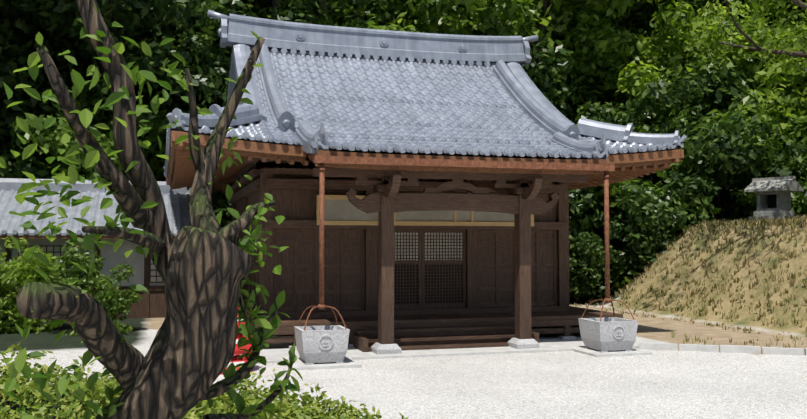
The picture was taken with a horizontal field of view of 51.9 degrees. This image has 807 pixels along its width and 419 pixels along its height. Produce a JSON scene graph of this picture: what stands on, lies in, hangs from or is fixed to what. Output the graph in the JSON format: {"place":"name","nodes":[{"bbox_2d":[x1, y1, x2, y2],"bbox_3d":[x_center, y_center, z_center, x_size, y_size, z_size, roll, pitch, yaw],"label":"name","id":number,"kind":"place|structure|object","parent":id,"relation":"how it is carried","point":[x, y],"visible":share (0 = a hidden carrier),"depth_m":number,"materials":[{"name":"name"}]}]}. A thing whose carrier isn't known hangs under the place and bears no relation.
{"place":"outdoors","nodes":[
{"label":"outdoors","id":0,"kind":"place"},
{"bbox_2d":[220,350,251,374],"bbox_3d":[-2.268,1.986,10.886,0.460,0.290,0.342,1,-3,-28],"label":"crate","id":1,"kind":"object","parent":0,"point":[235,360],"visible":0.23,"depth_m":10.78,"materials":[{"name":"red plastic"}]},
{"bbox_2d":[235,333,251,350],"bbox_3d":[-2.256,1.696,10.891,0.460,0.290,0.342,1,-2,-24],"label":"crate","id":2,"kind":"object","parent":1,"relation":"on","point":[241,335],"visible":0.08,"depth_m":10.79,"materials":[{"name":"red plastic"}]},
{"bbox_2d":[232,168,569,315],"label":"wall panels","id":3,"kind":"object","parent":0,"point":[295,204],"visible":0.5,"depth_m":14.27,"materials":[{"name":"brown wood"}]},
{"bbox_2d":[218,158,566,318],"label":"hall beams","id":4,"kind":"structure","parent":3,"relation":"attached to","point":[253,167],"depth_m":14.25,"materials":[{"name":"brown wood"}]},
{"bbox_2d":[377,229,465,309],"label":"lattice doors","id":5,"kind":"structure","parent":4,"relation":"attached to","point":[429,268],"depth_m":14.64,"materials":[{"name":"brown wood"}]},
{"bbox_2d":[166,131,683,193],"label":"roof eaves","id":6,"kind":"object","parent":4,"relation":"on","point":[630,166],"visible":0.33,"depth_m":12.94,"materials":[{"name":"brown wood"}]},
{"bbox_2d":[168,46,683,173],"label":"hall roof tiles","id":7,"kind":"object","parent":6,"relation":"on","point":[307,75],"visible":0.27,"depth_m":15.35,"materials":[{"name":"grey tile"}]},
{"bbox_2d":[316,195,533,225],"bbox_3d":[0.450,0.029,14.550,4.000,0.510,0.060,1,-2,-16],"label":"wall panel","id":8,"kind":"object","parent":4,"relation":"attached to","point":[339,207],"visible":0.4,"depth_m":14.45,"materials":[{"name":"beige paint"}]},
{"bbox_2d":[0,93,806,418],"bbox_3d":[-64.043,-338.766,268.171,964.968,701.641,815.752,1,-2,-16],"label":"ground","id":9,"kind":"structure","parent":0,"point":[678,383],"depth_m":11.07,"materials":[{"name":"white gravel"}]},
{"bbox_2d":[0,0,45,178],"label":"tree","id":10,"kind":"object","parent":9,"relation":"on","point":[6,26],"visible":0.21,"depth_m":23.27,"materials":[{"name":"green plant"}]},
{"bbox_2d":[0,238,64,333],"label":"shrub","id":11,"kind":"object","parent":9,"relation":"on","point":[20,277],"visible":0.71,"depth_m":15.62,"materials":[{"name":"green plant"}]},
{"bbox_2d":[7,1,85,104],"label":"forest tree","id":12,"kind":"object","parent":9,"relation":"on","point":[70,68],"visible":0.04,"depth_m":25.48,"materials":[{"name":"green plant"}]},
{"bbox_2d":[0,92,111,178],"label":"tree","id":13,"kind":"object","parent":9,"relation":"on","point":[12,142],"visible":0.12,"depth_m":23.43,"materials":[{"name":"green plant"}]},
{"bbox_2d":[0,0,115,135],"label":"forest tree","id":14,"kind":"object","parent":9,"relation":"on","point":[32,27],"visible":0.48,"depth_m":23.48,"materials":[{"name":"green plant"}]},
{"bbox_2d":[0,0,133,116],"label":"tree","id":15,"kind":"object","parent":9,"relation":"on","point":[33,49],"visible":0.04,"depth_m":25.44,"materials":[{"name":"green plant"}]},
{"bbox_2d":[0,79,172,180],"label":"tree","id":16,"kind":"object","parent":9,"relation":"on","point":[37,159],"visible":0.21,"depth_m":23.06,"materials":[{"name":"green plant"}]},
{"bbox_2d":[0,234,175,320],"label":"annex walls","id":17,"kind":"structure","parent":9,"relation":"on","point":[152,303],"depth_m":18.51,"materials":[{"name":"white paint"}]},
{"bbox_2d":[0,178,212,235],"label":"annex roof tiles","id":18,"kind":"object","parent":17,"relation":"on","point":[176,201],"visible":0.4,"depth_m":18.94,"materials":[{"name":"grey tile"}]},
{"bbox_2d":[49,242,141,335],"bbox_3d":[-5.975,1.683,15.831,1.866,2.296,2.029,1,-2,-22],"label":"shrub","id":19,"kind":"object","parent":9,"relation":"on","point":[111,301],"visible":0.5,"depth_m":15.75,"materials":[{"name":"green plant"}]},
{"bbox_2d":[9,0,230,170],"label":"forest tree","id":20,"kind":"object","parent":9,"relation":"on","point":[167,15],"visible":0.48,"depth_m":22.79,"materials":[{"name":"green plant"}]},
{"bbox_2d":[38,0,255,201],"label":"tree","id":21,"kind":"object","parent":9,"relation":"on","point":[199,50],"visible":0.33,"depth_m":23.85,"materials":[{"name":"green plant"}]},
{"bbox_2d":[0,0,302,418],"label":"old tree","id":22,"kind":"object","parent":9,"relation":"on","point":[203,264],"visible":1,"depth_m":2.93,"materials":[{"name":"brown plant"}]},
{"bbox_2d":[116,2,187,107],"bbox_3d":[-9.405,-7.024,28.402,8.822,10.167,7.756,1,-3,-29],"label":"tree","id":23,"kind":"object","parent":9,"relation":"on","point":[176,36],"depth_m":27.98,"materials":[{"name":"green plant"}]},
{"bbox_2d":[0,341,408,418],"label":"shrub","id":24,"kind":"object","parent":9,"relation":"on","point":[287,408],"depth_m":4.31,"materials":[{"name":"green plant"}]},
{"bbox_2d":[134,0,285,112],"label":"tree","id":25,"kind":"object","parent":9,"relation":"on","point":[265,13],"visible":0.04,"depth_m":27.51,"materials":[{"name":"green plant"}]},
{"bbox_2d":[200,101,231,227],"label":"tree","id":26,"kind":"object","parent":9,"relation":"on","point":[223,204],"visible":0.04,"depth_m":24.93,"materials":[{"name":"green plant"}]},
{"bbox_2d":[173,0,369,108],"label":"forest tree","id":27,"kind":"object","parent":9,"relation":"on","point":[302,10],"visible":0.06,"depth_m":25.41,"materials":[{"name":"green plant"}]},
{"bbox_2d":[285,356,361,370],"bbox_3d":[-1.147,2.140,11.570,0.940,0.036,0.940,1,-2,-16],"label":"stone base slab","id":28,"kind":"object","parent":9,"relation":"on","point":[349,362],"visible":0.57,"depth_m":11.21,"materials":[{"name":"stone"}]},
{"bbox_2d":[294,325,349,364],"bbox_3d":[-1.147,1.890,11.578,0.665,0.464,0.668,1,-2,-16],"label":"stone basin","id":29,"kind":"object","parent":28,"relation":"on","point":[321,344],"visible":1,"depth_m":11.31,"materials":[{"name":"stone"}]},
{"bbox_2d":[284,0,423,32],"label":"tree","id":30,"kind":"object","parent":9,"relation":"on","point":[325,20],"visible":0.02,"depth_m":25.81,"materials":[{"name":"green plant"}]},
{"bbox_2d":[329,2,381,26],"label":"tree","id":31,"kind":"object","parent":9,"relation":"on","point":[355,13],"depth_m":27.19,"materials":[{"name":"green plant"}]},
{"bbox_2d":[335,0,413,30],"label":"forest tree","id":32,"kind":"object","parent":9,"relation":"on","point":[388,8],"visible":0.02,"depth_m":27.27,"materials":[{"name":"green plant"}]},
{"bbox_2d":[286,0,540,36],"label":"forest tree","id":33,"kind":"object","parent":9,"relation":"on","point":[425,11],"visible":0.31,"depth_m":25.85,"materials":[{"name":"green plant"}]},
{"bbox_2d":[366,3,471,28],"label":"tree","id":34,"kind":"object","parent":9,"relation":"on","point":[457,13],"depth_m":27.31,"materials":[{"name":"green plant"}]},
{"bbox_2d":[163,10,687,176],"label":"hall roof ridges","id":35,"kind":"object","parent":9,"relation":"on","point":[510,56],"visible":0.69,"depth_m":16.41,"materials":[{"name":"grey tile"}]},
{"bbox_2d":[297,155,634,329],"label":"gutter downpipes","id":36,"kind":"object","parent":35,"relation":"attached to","point":[321,160],"visible":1,"depth_m":12.15,"materials":[{"name":"orange metal"}]},
{"bbox_2d":[241,334,666,363],"bbox_3d":[-0.261,2.255,16.526,7.360,0.200,8.500,1,-2,-16],"label":"concrete hall plinth","id":37,"kind":"object","parent":9,"relation":"on","point":[274,352],"visible":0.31,"depth_m":12.75,"materials":[{"name":"white concrete"}]},
{"bbox_2d":[276,325,579,341],"bbox_3d":[-0.445,2.174,17.153,5.860,0.410,6.000,1,-2,-16],"label":"foundation","id":38,"kind":"object","parent":37,"relation":"on","point":[531,328],"depth_m":14.94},
{"bbox_2d":[239,306,623,351],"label":"hall veranda steps","id":39,"kind":"structure","parent":37,"relation":"on","point":[429,332],"depth_m":13.49,"materials":[{"name":"brown wood"}]},
{"bbox_2d":[371,338,538,353],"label":"pillar base stones","id":40,"kind":"object","parent":37,"relation":"on","point":[395,348],"visible":0.81,"depth_m":12.61,"materials":[{"name":"white stone"}]},
{"bbox_2d":[378,192,531,343],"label":"wooden pillars","id":41,"kind":"structure","parent":40,"relation":"on","point":[522,223],"depth_m":12.64,"materials":[{"name":"brown wood"}]},
{"bbox_2d":[313,168,586,214],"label":"kohai beam carvings","id":42,"kind":"object","parent":41,"relation":"on","point":[388,183],"visible":0.98,"depth_m":12.85,"materials":[{"name":"brown wood"}]},
{"bbox_2d":[392,0,634,114],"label":"forest tree","id":43,"kind":"object","parent":9,"relation":"on","point":[572,29],"visible":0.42,"depth_m":28.63,"materials":[{"name":"green plant"}]},
{"bbox_2d":[523,40,578,117],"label":"tree","id":44,"kind":"object","parent":9,"relation":"on","point":[547,88],"visible":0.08,"depth_m":25.85,"materials":[{"name":"green plant"}]},
{"bbox_2d":[550,77,595,122],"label":"tree","id":45,"kind":"object","parent":9,"relation":"on","point":[570,112],"visible":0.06,"depth_m":29.31,"materials":[{"name":"green plant"}]},
{"bbox_2d":[530,0,656,100],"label":"forest tree","id":46,"kind":"object","parent":9,"relation":"on","point":[620,22],"visible":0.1,"depth_m":31.65,"materials":[{"name":"green plant"}]},
{"bbox_2d":[569,188,622,300],"bbox_3d":[4.299,1.194,24.353,5.126,4.646,4.675,-1,-3,31],"label":"shrub","id":47,"kind":"object","parent":9,"relation":"on","point":[597,217],"visible":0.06,"depth_m":22.72,"materials":[{"name":"green plant"}]},
{"bbox_2d":[569,226,625,301],"bbox_3d":[5.348,1.831,23.105,2.805,2.788,3.076,1,-3,-27],"label":"shrub","id":48,"kind":"object","parent":9,"relation":"on","point":[583,283],"visible":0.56,"depth_m":22.33,"materials":[{"name":"green plant"}]},
{"bbox_2d":[545,53,658,125],"bbox_3d":[7.705,-2.999,31.647,5.591,5.880,4.960,0,-2,10],"label":"tree","id":49,"kind":"object","parent":9,"relation":"on","point":[587,77],"depth_m":30.34,"materials":[{"name":"green plant"}]},
{"bbox_2d":[568,346,651,356],"bbox_3d":[3.169,2.191,12.839,0.940,0.036,0.940,1,-2,-16],"label":"stone base slab","id":50,"kind":"object","parent":9,"relation":"on","point":[596,353],"visible":0.64,"depth_m":12.51,"materials":[{"name":"stone"}]},
{"bbox_2d":[578,317,637,352],"bbox_3d":[3.170,1.941,12.848,0.665,0.464,0.668,1,-2,-16],"label":"stone basin","id":51,"kind":"object","parent":50,"relation":"on","point":[606,334],"visible":1,"depth_m":12.60,"materials":[{"name":"stone"}]},
{"bbox_2d":[576,175,661,238],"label":"tree","id":52,"kind":"object","parent":9,"relation":"on","point":[640,180],"depth_m":25.40,"materials":[{"name":"green plant"}]},
{"bbox_2d":[601,103,662,186],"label":"tree","id":53,"kind":"object","parent":9,"relation":"on","point":[656,180],"depth_m":28.06,"materials":[{"name":"green plant"}]},
{"bbox_2d":[569,119,720,301],"bbox_3d":[5.917,0.469,24.384,6.329,6.179,5.468,-1,-2,17],"label":"tree","id":54,"kind":"object","parent":9,"relation":"on","point":[614,189],"visible":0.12,"depth_m":22.52,"materials":[{"name":"green plant"}]},
{"bbox_2d":[585,176,709,273],"bbox_3d":[7.090,0.988,22.660,3.740,3.717,4.101,0,-2,-5],"label":"tree","id":55,"kind":"object","parent":9,"relation":"on","point":[651,246],"visible":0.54,"depth_m":21.87,"materials":[{"name":"green plant"}]},
{"bbox_2d":[575,26,741,124],"bbox_3d":[9.699,-3.428,31.665,7.283,7.110,6.292,0,-2,1],"label":"tree","id":56,"kind":"object","parent":9,"relation":"on","point":[610,96],"visible":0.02,"depth_m":30.58,"materials":[{"name":"green plant"}]},
{"bbox_2d":[569,70,763,254],"bbox_3d":[7.481,-0.147,25.666,6.743,7.450,7.025,-2,-3,42],"label":"tree","id":57,"kind":"object","parent":9,"relation":"on","point":[661,96],"visible":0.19,"depth_m":23.82,"materials":[{"name":"green plant"}]},
{"bbox_2d":[595,0,784,81],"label":"forest tree","id":58,"kind":"object","parent":9,"relation":"on","point":[643,22],"visible":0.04,"depth_m":31.87,"materials":[{"name":"green plant"}]},
{"bbox_2d":[574,214,806,347],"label":"dry grass","id":59,"kind":"structure","parent":9,"relation":"on","point":[800,220],"depth_m":18.59,"materials":[{"name":"beige plant"}]},
{"bbox_2d":[611,80,784,213],"bbox_3d":[9.594,-0.438,27.072,7.056,8.132,6.203,2,-3,-44],"label":"tree","id":60,"kind":"object","parent":9,"relation":"on","point":[746,118],"visible":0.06,"depth_m":25.80,"materials":[{"name":"green plant"}]},
{"bbox_2d":[595,0,806,186],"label":"forest tree","id":61,"kind":"object","parent":9,"relation":"on","point":[624,76],"visible":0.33,"depth_m":26.94,"materials":[{"name":"green plant"}]},
{"bbox_2d":[639,342,806,355],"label":"kerb stones","id":62,"kind":"object","parent":9,"relation":"on","point":[724,348],"visible":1,"depth_m":12.79,"materials":[{"name":"stone"}]},
{"bbox_2d":[675,35,791,113],"bbox_3d":[12.895,-3.457,33.020,7.629,7.448,6.591,0,-2,8],"label":"tree","id":63,"kind":"object","parent":9,"relation":"on","point":[752,87],"visible":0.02,"depth_m":30.72,"materials":[{"name":"green plant"}]},
{"bbox_2d":[673,108,806,223],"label":"tree","id":64,"kind":"object","parent":9,"relation":"on","point":[739,155],"visible":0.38,"depth_m":23.12,"materials":[{"name":"green plant"}]},
{"bbox_2d":[673,0,806,75],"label":"tree","id":65,"kind":"object","parent":9,"relation":"on","point":[780,51],"visible":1,"depth_m":18.82,"materials":[{"name":"green plant"}]},
{"bbox_2d":[683,59,806,210],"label":"tree","id":66,"kind":"object","parent":9,"relation":"on","point":[722,94],"visible":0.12,"depth_m":26.05,"materials":[{"name":"green plant"}]},
{"bbox_2d":[694,0,806,102],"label":"forest tree","id":67,"kind":"object","parent":9,"relation":"on","point":[704,2],"visible":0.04,"depth_m":31.90,"materials":[{"name":"green plant"}]},
{"bbox_2d":[708,0,806,81],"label":"tree","id":68,"kind":"object","parent":9,"relation":"on","point":[723,4],"visible":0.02,"depth_m":32.93,"materials":[{"name":"green plant"}]},
{"bbox_2d":[727,0,801,23],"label":"forest tree","id":69,"kind":"object","parent":9,"relation":"on","point":[740,17],"depth_m":34.05,"materials":[{"name":"green plant"}]},
{"bbox_2d":[731,109,806,220],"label":"shrub","id":70,"kind":"object","parent":9,"relation":"on","point":[798,205],"visible":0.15,"depth_m":23.26,"materials":[{"name":"green plant"}]},
{"bbox_2d":[744,176,803,219],"bbox_3d":[9.267,-0.235,20.736,0.920,1.140,1.080,2,-3,-36],"label":"stone shrine","id":71,"kind":"object","parent":9,"relation":"on","point":[773,196],"visible":0.88,"depth_m":20.55,"materials":[{"name":"grey stone"}]},
{"bbox_2d":[742,92,805,186],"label":"tree","id":72,"kind":"object","parent":9,"relation":"on","point":[796,97],"visible":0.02,"depth_m":28.01,"materials":[{"name":"green plant"}]},
{"bbox_2d":[784,83,806,155],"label":"forest tree","id":73,"kind":"object","parent":9,"relation":"on","point":[796,132],"visible":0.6,"depth_m":24.32,"materials":[{"name":"green plant"}]}
]}

